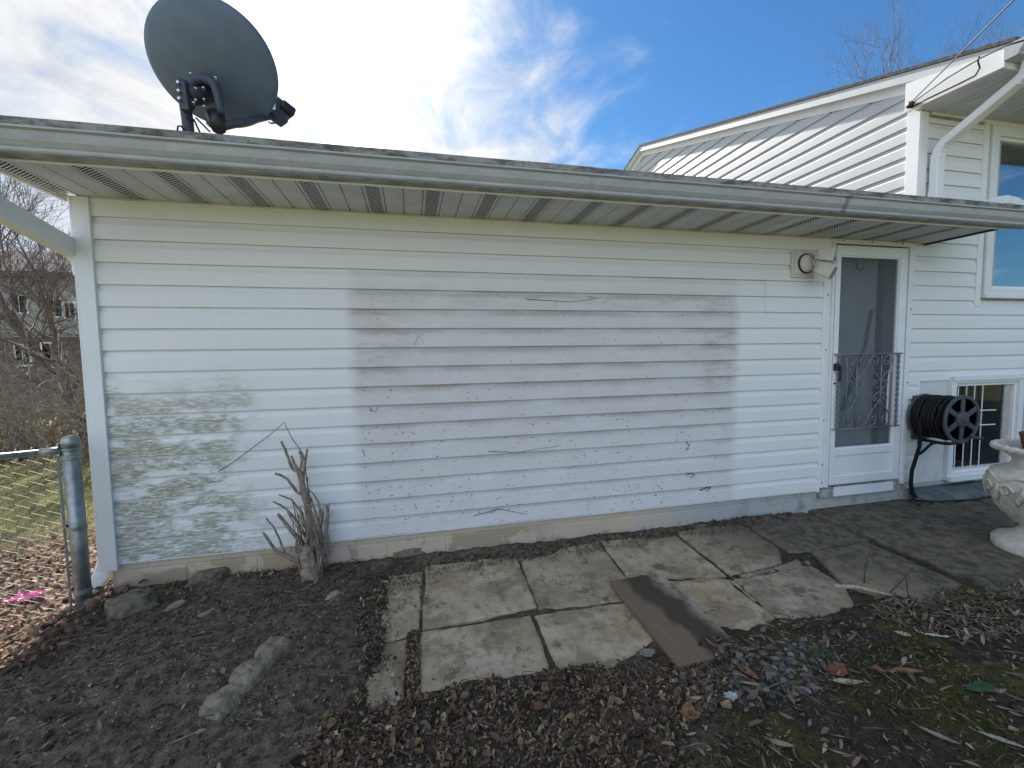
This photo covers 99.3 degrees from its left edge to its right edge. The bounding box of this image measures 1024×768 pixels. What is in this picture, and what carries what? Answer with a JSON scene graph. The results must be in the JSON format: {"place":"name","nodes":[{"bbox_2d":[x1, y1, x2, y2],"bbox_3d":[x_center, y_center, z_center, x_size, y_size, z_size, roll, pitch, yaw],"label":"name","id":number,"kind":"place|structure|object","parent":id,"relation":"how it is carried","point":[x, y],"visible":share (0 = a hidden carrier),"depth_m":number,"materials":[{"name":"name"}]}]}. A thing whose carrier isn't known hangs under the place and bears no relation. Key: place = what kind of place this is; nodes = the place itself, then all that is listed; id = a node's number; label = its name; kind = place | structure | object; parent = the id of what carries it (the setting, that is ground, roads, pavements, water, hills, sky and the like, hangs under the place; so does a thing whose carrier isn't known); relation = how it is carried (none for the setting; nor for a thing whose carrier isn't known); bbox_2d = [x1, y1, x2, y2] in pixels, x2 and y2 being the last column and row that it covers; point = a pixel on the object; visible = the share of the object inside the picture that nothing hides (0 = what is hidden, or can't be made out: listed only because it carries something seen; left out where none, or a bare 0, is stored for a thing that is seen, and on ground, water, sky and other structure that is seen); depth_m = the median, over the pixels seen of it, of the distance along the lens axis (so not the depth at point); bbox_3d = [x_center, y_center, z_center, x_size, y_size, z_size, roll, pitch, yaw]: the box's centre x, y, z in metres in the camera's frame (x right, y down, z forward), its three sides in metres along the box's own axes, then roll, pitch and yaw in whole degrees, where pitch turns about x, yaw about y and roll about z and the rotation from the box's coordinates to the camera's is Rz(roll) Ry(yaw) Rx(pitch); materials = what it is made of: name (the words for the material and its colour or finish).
{"place":"outdoors","nodes":[
{"label":"outdoors","id":0,"kind":"place"},
{"bbox_2d":[0,434,96,698],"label":"lawn grass","id":1,"kind":"structure","parent":0,"point":[24,490],"depth_m":4.50,"materials":[{"name":"green plant"}]},
{"bbox_2d":[0,396,1023,767],"bbox_3d":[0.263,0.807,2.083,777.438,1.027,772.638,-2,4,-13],"label":"ground","id":2,"kind":"structure","parent":0,"point":[216,732],"depth_m":1.81,"materials":[{"name":"soil"}]},
{"bbox_2d":[4,589,45,602],"bbox_3d":[-2.856,1.249,2.564,0.182,0.039,0.112,-2,4,-13],"label":"plastic bag","id":3,"kind":"object","parent":2,"relation":"on","point":[30,593],"visible":0.79,"depth_m":2.57,"materials":[{"name":"pink plastic"}]},
{"bbox_2d":[0,174,77,424],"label":"bare tree","id":4,"kind":"object","parent":2,"relation":"on","point":[13,322],"visible":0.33,"depth_m":9.12,"materials":[{"name":"brown plant"}]},
{"bbox_2d":[0,251,83,397],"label":"neighbour house","id":5,"kind":"structure","parent":2,"relation":"on","point":[74,301],"depth_m":14.71,"materials":[{"name":"plastic"}]},
{"bbox_2d":[11,294,29,313],"bbox_3d":[-16.374,-2.662,14.493,0.473,0.672,0.125,-2,4,-13],"label":"window","id":6,"kind":"structure","parent":5,"relation":"in","point":[21,297],"depth_m":14.45,"materials":[{"name":"glass"}]},
{"bbox_2d":[13,344,34,365],"bbox_3d":[-16.379,-0.967,14.601,0.465,0.757,0.125,-2,4,-13],"label":"window","id":7,"kind":"structure","parent":5,"relation":"in","point":[16,352],"depth_m":14.54,"materials":[{"name":"white plastic"}]},
{"bbox_2d":[40,342,63,367],"bbox_3d":[-15.612,-0.989,14.779,0.568,0.872,0.125,-2,4,-13],"label":"window","id":8,"kind":"structure","parent":5,"relation":"in","point":[43,349],"depth_m":14.70,"materials":[{"name":"white plastic"}]},
{"bbox_2d":[51,298,63,317],"bbox_3d":[-15.438,-2.574,14.716,0.517,0.680,0.125,-2,4,-13],"label":"window","id":9,"kind":"structure","parent":5,"relation":"in","point":[61,303],"depth_m":14.69,"materials":[{"name":"glass"}]},
{"bbox_2d":[63,301,77,319],"bbox_3d":[-15.023,-2.494,14.818,0.372,0.618,0.125,-2,4,-13],"label":"window","id":10,"kind":"structure","parent":5,"relation":"in","point":[74,302],"depth_m":14.77,"materials":[{"name":"glass"}]},
{"bbox_2d":[0,297,87,459],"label":"thicket","id":11,"kind":"object","parent":2,"relation":"on","point":[15,429],"visible":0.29,"depth_m":6.81,"materials":[{"name":"brown plant"}]},
{"bbox_2d":[0,175,87,439],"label":"bare tree","id":12,"kind":"object","parent":2,"relation":"on","point":[40,285],"visible":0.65,"depth_m":7.48,"materials":[{"name":"brown plant"}]},
{"bbox_2d":[7,265,80,359],"bbox_3d":[-6.197,-1.489,8.778,4.418,4.917,4.015,0,4,9],"label":"bare tree","id":13,"kind":"object","parent":2,"relation":"on","point":[74,290],"visible":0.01,"depth_m":7.51,"materials":[{"name":"brown plant"}]},
{"bbox_2d":[0,435,92,630],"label":"chain link fence","id":14,"kind":"object","parent":2,"relation":"on","point":[68,448],"visible":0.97,"depth_m":2.35,"materials":[{"name":"metal"}]},
{"bbox_2d":[0,423,145,674],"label":"leaf drift","id":15,"kind":"object","parent":2,"relation":"on","point":[51,617],"visible":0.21,"depth_m":2.53,"materials":[{"name":"brown plant"}]},
{"bbox_2d":[104,588,159,620],"bbox_3d":[-2.112,1.228,2.423,0.239,0.144,0.174,-4,5,-37],"label":"stone","id":16,"kind":"object","parent":2,"relation":"on","point":[131,603],"visible":0.84,"depth_m":2.38,"materials":[{"name":"grey stone"}]},
{"bbox_2d":[163,599,187,611],"bbox_3d":[-1.877,1.239,2.427,0.052,0.034,0.121,0,4,18],"label":"stone","id":17,"kind":"object","parent":2,"relation":"on","point":[175,605],"visible":0.93,"depth_m":2.42,"materials":[{"name":"grey stone"}]},
{"bbox_2d":[197,610,213,617],"bbox_3d":[-1.639,1.231,2.327,0.083,0.024,0.037,-5,5,-44],"label":"stone","id":18,"kind":"object","parent":2,"relation":"on","point":[201,615],"visible":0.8,"depth_m":2.32,"materials":[{"name":"grey stone"}]},
{"bbox_2d":[184,567,231,588],"bbox_3d":[-1.883,1.203,2.700,0.231,0.092,0.121,-2,4,-13],"label":"stone","id":19,"kind":"object","parent":2,"relation":"on","point":[204,577],"visible":0.83,"depth_m":2.67,"materials":[{"name":"grey stone"}]},
{"bbox_2d":[198,636,292,721],"bbox_3d":[-1.129,1.239,1.856,0.147,0.078,0.428,0,4,10],"label":"garden edging","id":20,"kind":"object","parent":2,"relation":"on","point":[246,676],"visible":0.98,"depth_m":1.81,"materials":[{"name":"concrete"}]},
{"bbox_2d":[262,441,332,581],"bbox_3d":[-1.306,0.829,2.681,0.404,0.969,0.152,-2,4,-13],"label":"pruned shrub","id":21,"kind":"object","parent":2,"relation":"on","point":[311,554],"visible":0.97,"depth_m":2.67,"materials":[{"name":"grey plant"}]},
{"bbox_2d":[218,422,306,480],"bbox_3d":[-1.542,0.423,2.694,0.534,0.368,0.040,-1,4,-2],"label":"bent wire","id":22,"kind":"object","parent":21,"relation":"attached to","point":[261,441],"visible":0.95,"depth_m":2.70,"materials":[{"name":"grey metal"}]},
{"bbox_2d":[325,590,340,599],"bbox_3d":[-1.025,1.210,2.496,0.065,0.025,0.108,1,4,20],"label":"stone","id":23,"kind":"object","parent":2,"relation":"on","point":[335,593],"visible":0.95,"depth_m":2.48,"materials":[{"name":"grey stone"}]},
{"bbox_2d":[393,548,425,557],"bbox_3d":[-0.711,1.178,3.045,0.376,0.083,0.105,-2,4,-13],"label":"stone","id":24,"kind":"object","parent":2,"relation":"on","point":[410,552],"visible":0.46,"depth_m":3.00,"materials":[{"name":"grey stone"}]},
{"bbox_2d":[0,562,871,767],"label":"gravel","id":25,"kind":"structure","parent":2,"relation":"on","point":[790,661],"depth_m":1.86,"materials":[{"name":"grey gravel"}]},
{"bbox_2d":[723,691,736,700],"bbox_3d":[0.875,1.250,1.746,0.053,0.016,0.051,1,4,20],"label":"stone","id":26,"kind":"object","parent":25,"relation":"on","point":[732,696],"visible":0.99,"depth_m":1.75,"materials":[{"name":"white stone"}]},
{"bbox_2d":[810,645,837,659],"bbox_3d":[1.414,1.220,1.979,0.113,0.035,0.086,0,4,18],"label":"weed","id":27,"kind":"object","parent":25,"relation":"on","point":[828,655],"visible":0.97,"depth_m":1.96,"materials":[{"name":"green plant"}]},
{"bbox_2d":[825,663,847,675],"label":"fallen leaf","id":28,"kind":"object","parent":25,"relation":"on","point":[833,668],"visible":0.99,"depth_m":1.86,"materials":[{"name":"brown plant"}]},
{"bbox_2d":[0,36,1023,597],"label":"house","id":29,"kind":"structure","parent":2,"relation":"on","point":[236,296],"depth_m":3.04,"materials":[{"name":"white plastic"}]},
{"bbox_2d":[144,0,295,133],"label":"satellite dish","id":30,"kind":"object","parent":29,"relation":"on","point":[212,64],"visible":0.99,"depth_m":2.59,"materials":[{"name":"metal"}]},
{"bbox_2d":[362,289,730,529],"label":"vine remnants","id":31,"kind":"object","parent":29,"relation":"attached to","point":[540,462],"visible":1,"depth_m":3.15,"materials":[{"name":"plant"}]},
{"bbox_2d":[531,296,595,303],"bbox_3d":[0.374,-0.595,3.127,0.563,0.078,0.006,-2,4,-13],"label":"vine stem","id":32,"kind":"object","parent":29,"relation":"attached to","point":[562,301],"visible":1,"depth_m":3.12,"materials":[{"name":"plant"}]},
{"bbox_2d":[790,246,837,279],"bbox_3d":[2.437,-0.956,3.503,0.194,0.245,0.301,-5,5,-45],"label":"wall lamp","id":33,"kind":"object","parent":29,"relation":"attached to","point":[803,264],"visible":1,"depth_m":3.50,"materials":[{"name":"white plastic"}]},
{"bbox_2d":[818,245,908,497],"bbox_3d":[3.074,-0.120,3.868,0.925,2.172,0.265,-2,4,-13],"label":"door","id":34,"kind":"structure","parent":29,"relation":"in","point":[870,296],"depth_m":3.79,"materials":[{"name":"white metal"}]},
{"bbox_2d":[906,101,913,108],"bbox_3d":[3.438,-2.409,3.756,0.050,0.058,0.060,-2,4,-13],"label":"wire insulator","id":35,"kind":"object","parent":29,"relation":"attached to","point":[909,105],"visible":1,"depth_m":3.74,"materials":[{"name":"white metal"}]},
{"bbox_2d":[911,56,980,107],"bbox_3d":[3.489,-2.416,3.502,0.056,0.114,0.493,-1,4,-7],"label":"overhead wire","id":36,"kind":"object","parent":35,"relation":"attached to","point":[978,63],"visible":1,"depth_m":3.45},
{"bbox_2d":[910,0,1013,102],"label":"overhead wire","id":37,"kind":"object","parent":35,"relation":"attached to","point":[961,51],"visible":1,"depth_m":3.22,"materials":[{"name":"black metal"}]},
{"bbox_2d":[913,40,1023,101],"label":"overhead wire","id":38,"kind":"object","parent":35,"relation":"attached to","point":[970,64],"visible":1,"depth_m":3.27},
{"bbox_2d":[907,394,983,497],"bbox_3d":[3.764,0.569,3.806,0.412,0.971,0.378,-2,4,-13],"label":"hose reel","id":39,"kind":"object","parent":29,"relation":"attached to","point":[955,420],"visible":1,"depth_m":3.71,"materials":[{"name":"black plastic"}]},
{"bbox_2d":[942,374,1023,481],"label":"window","id":40,"kind":"structure","parent":29,"relation":"in","point":[987,391],"depth_m":4.18,"materials":[{"name":"plastic"}]},
{"bbox_2d":[981,125,1023,298],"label":"window","id":41,"kind":"structure","parent":29,"relation":"in","point":[1008,279],"depth_m":4.07,"materials":[{"name":"plastic"}]},
{"bbox_2d":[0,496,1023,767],"bbox_3d":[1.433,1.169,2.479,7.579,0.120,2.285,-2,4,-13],"label":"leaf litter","id":42,"kind":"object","parent":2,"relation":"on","point":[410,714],"visible":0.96,"depth_m":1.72,"materials":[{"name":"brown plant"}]},
{"bbox_2d":[541,682,547,691],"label":"fallen leaf","id":43,"kind":"object","parent":42,"relation":"on","point":[543,688],"visible":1,"depth_m":1.78,"materials":[{"name":"brown plant"}]},
{"bbox_2d":[679,702,700,720],"bbox_3d":[0.684,1.260,1.669,0.075,0.022,0.075,-4,5,-38],"label":"fallen leaf","id":44,"kind":"object","parent":42,"relation":"on","point":[686,706],"visible":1,"depth_m":1.68,"materials":[{"name":"brown plant"}]},
{"bbox_2d":[872,665,883,671],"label":"fallen leaf","id":45,"kind":"object","parent":42,"relation":"on","point":[875,668],"visible":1,"depth_m":1.87,"materials":[{"name":"brown plant"}]},
{"bbox_2d":[0,512,1023,767],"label":"soil clods","id":46,"kind":"object","parent":2,"relation":"on","point":[356,620],"visible":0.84,"depth_m":1.96,"materials":[{"name":"brown soil"}]},
{"bbox_2d":[638,648,654,656],"bbox_3d":[0.611,1.220,1.979,0.078,0.014,0.066,0,4,16],"label":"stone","id":47,"kind":"object","parent":2,"relation":"on","point":[648,652],"visible":1,"depth_m":1.99,"materials":[{"name":"grey stone"}]},
{"bbox_2d":[720,699,731,708],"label":"stone","id":48,"kind":"object","parent":2,"relation":"on","point":[726,704],"visible":1,"depth_m":1.70,"materials":[{"name":"beige stone"}]},
{"bbox_2d":[732,659,759,678],"bbox_3d":[1.004,1.227,1.870,0.044,0.014,0.124,-2,4,-13],"label":"fallen leaf","id":49,"kind":"object","parent":2,"relation":"on","point":[751,673],"visible":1,"depth_m":1.86,"materials":[{"name":"brown plant"}]},
{"bbox_2d":[663,627,1023,767],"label":"moss","id":50,"kind":"object","parent":2,"relation":"on","point":[972,725],"visible":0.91,"depth_m":1.67,"materials":[{"name":"green plant"}]},
{"bbox_2d":[764,737,793,746],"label":"fallen leaf","id":51,"kind":"object","parent":50,"relation":"on","point":[780,742],"visible":1,"depth_m":1.53,"materials":[{"name":"grey plant"}]},
{"bbox_2d":[828,678,862,684],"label":"fallen leaf","id":52,"kind":"object","parent":2,"relation":"on","point":[842,681],"visible":1,"depth_m":1.79,"materials":[{"name":"beige plant"}]},
{"bbox_2d":[888,667,922,672],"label":"fallen leaf","id":53,"kind":"object","parent":2,"relation":"on","point":[911,670],"visible":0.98,"depth_m":1.86,"materials":[{"name":"brown plant"}]},
{"bbox_2d":[905,571,910,602],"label":"dead stalk","id":54,"kind":"object","parent":2,"relation":"on","point":[907,586],"visible":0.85,"depth_m":2.38,"materials":[{"name":"brown plant"}]},
{"bbox_2d":[810,0,1023,92],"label":"bare tree","id":55,"kind":"object","parent":2,"relation":"on","point":[883,59],"visible":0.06,"depth_m":25.31,"materials":[{"name":"brown plant"}]},
{"bbox_2d":[921,632,948,636],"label":"fallen leaf","id":56,"kind":"object","parent":2,"relation":"on","point":[935,635],"visible":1,"depth_m":2.08,"materials":[{"name":"white plant"}]},
{"bbox_2d":[911,721,959,743],"bbox_3d":[1.505,1.240,1.546,0.128,0.013,0.022,3,5,44],"label":"fallen leaf","id":57,"kind":"object","parent":2,"relation":"on","point":[939,735],"visible":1,"depth_m":1.54,"materials":[{"name":"grey plant"}]},
{"bbox_2d":[966,681,996,691],"bbox_3d":[1.909,1.230,1.768,0.151,0.014,0.060,-2,4,-13],"label":"fallen leaf","id":58,"kind":"object","parent":2,"relation":"on","point":[977,686],"visible":0.99,"depth_m":1.77,"materials":[{"name":"green plant"}]},
{"bbox_2d":[968,726,1023,747],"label":"fallen leaf","id":59,"kind":"object","parent":2,"relation":"on","point":[1002,739],"visible":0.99,"depth_m":1.53,"materials":[{"name":"grey plant"}]},
{"bbox_2d":[0,0,1023,251],"label":"sky","id":60,"kind":"structure","parent":0,"point":[569,82],"materials":[{"name":"blue"}]},
{"bbox_2d":[365,496,1023,708],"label":"patio","id":61,"kind":"structure","parent":0,"point":[953,539],"depth_m":2.64,"materials":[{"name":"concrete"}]},
{"bbox_2d":[609,573,741,668],"bbox_3d":[0.820,1.210,2.301,0.371,0.024,0.751,-2,4,-13],"label":"wooden board","id":62,"kind":"object","parent":61,"relation":"on","point":[677,624],"visible":0.99,"depth_m":2.23,"materials":[{"name":"brown wood"}]},
{"bbox_2d":[833,584,893,595],"bbox_3d":[2.034,1.190,2.522,0.290,0.024,0.055,1,4,24],"label":"wood stick","id":63,"kind":"object","parent":61,"relation":"on","point":[857,587],"visible":0.93,"depth_m":2.54,"materials":[{"name":"beige wood"}]},
{"bbox_2d":[863,555,868,582],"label":"dead stalk","id":64,"kind":"object","parent":61,"relation":"on","point":[865,569],"visible":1,"depth_m":2.60,"materials":[{"name":"brown plant"}]},
{"bbox_2d":[889,567,913,592],"bbox_3d":[2.238,1.136,2.510,0.209,0.138,0.010,-2,4,-16],"label":"dead stalk","id":65,"kind":"object","parent":61,"relation":"on","point":[900,582],"visible":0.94,"depth_m":2.51,"materials":[{"name":"brown plant"}]},
{"bbox_2d":[908,481,989,501],"bbox_3d":[4.303,0.988,4.058,1.360,0.106,0.177,-2,4,-13],"label":"plastic sheet","id":66,"kind":"object","parent":61,"relation":"on","point":[961,491],"visible":0.57,"depth_m":3.99,"materials":[{"name":"plastic"}]},
{"bbox_2d":[982,439,1023,557],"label":"garden urn","id":67,"kind":"object","parent":61,"relation":"on","point":[1003,484],"visible":0.98,"depth_m":2.94,"materials":[{"name":"grey concrete"}]},
{"bbox_2d":[1019,431,1023,448],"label":"flower pot","id":68,"kind":"object","parent":67,"relation":"in","point":[1021,434],"visible":0.96,"depth_m":2.95,"materials":[{"name":"ceramic"}]}
]}

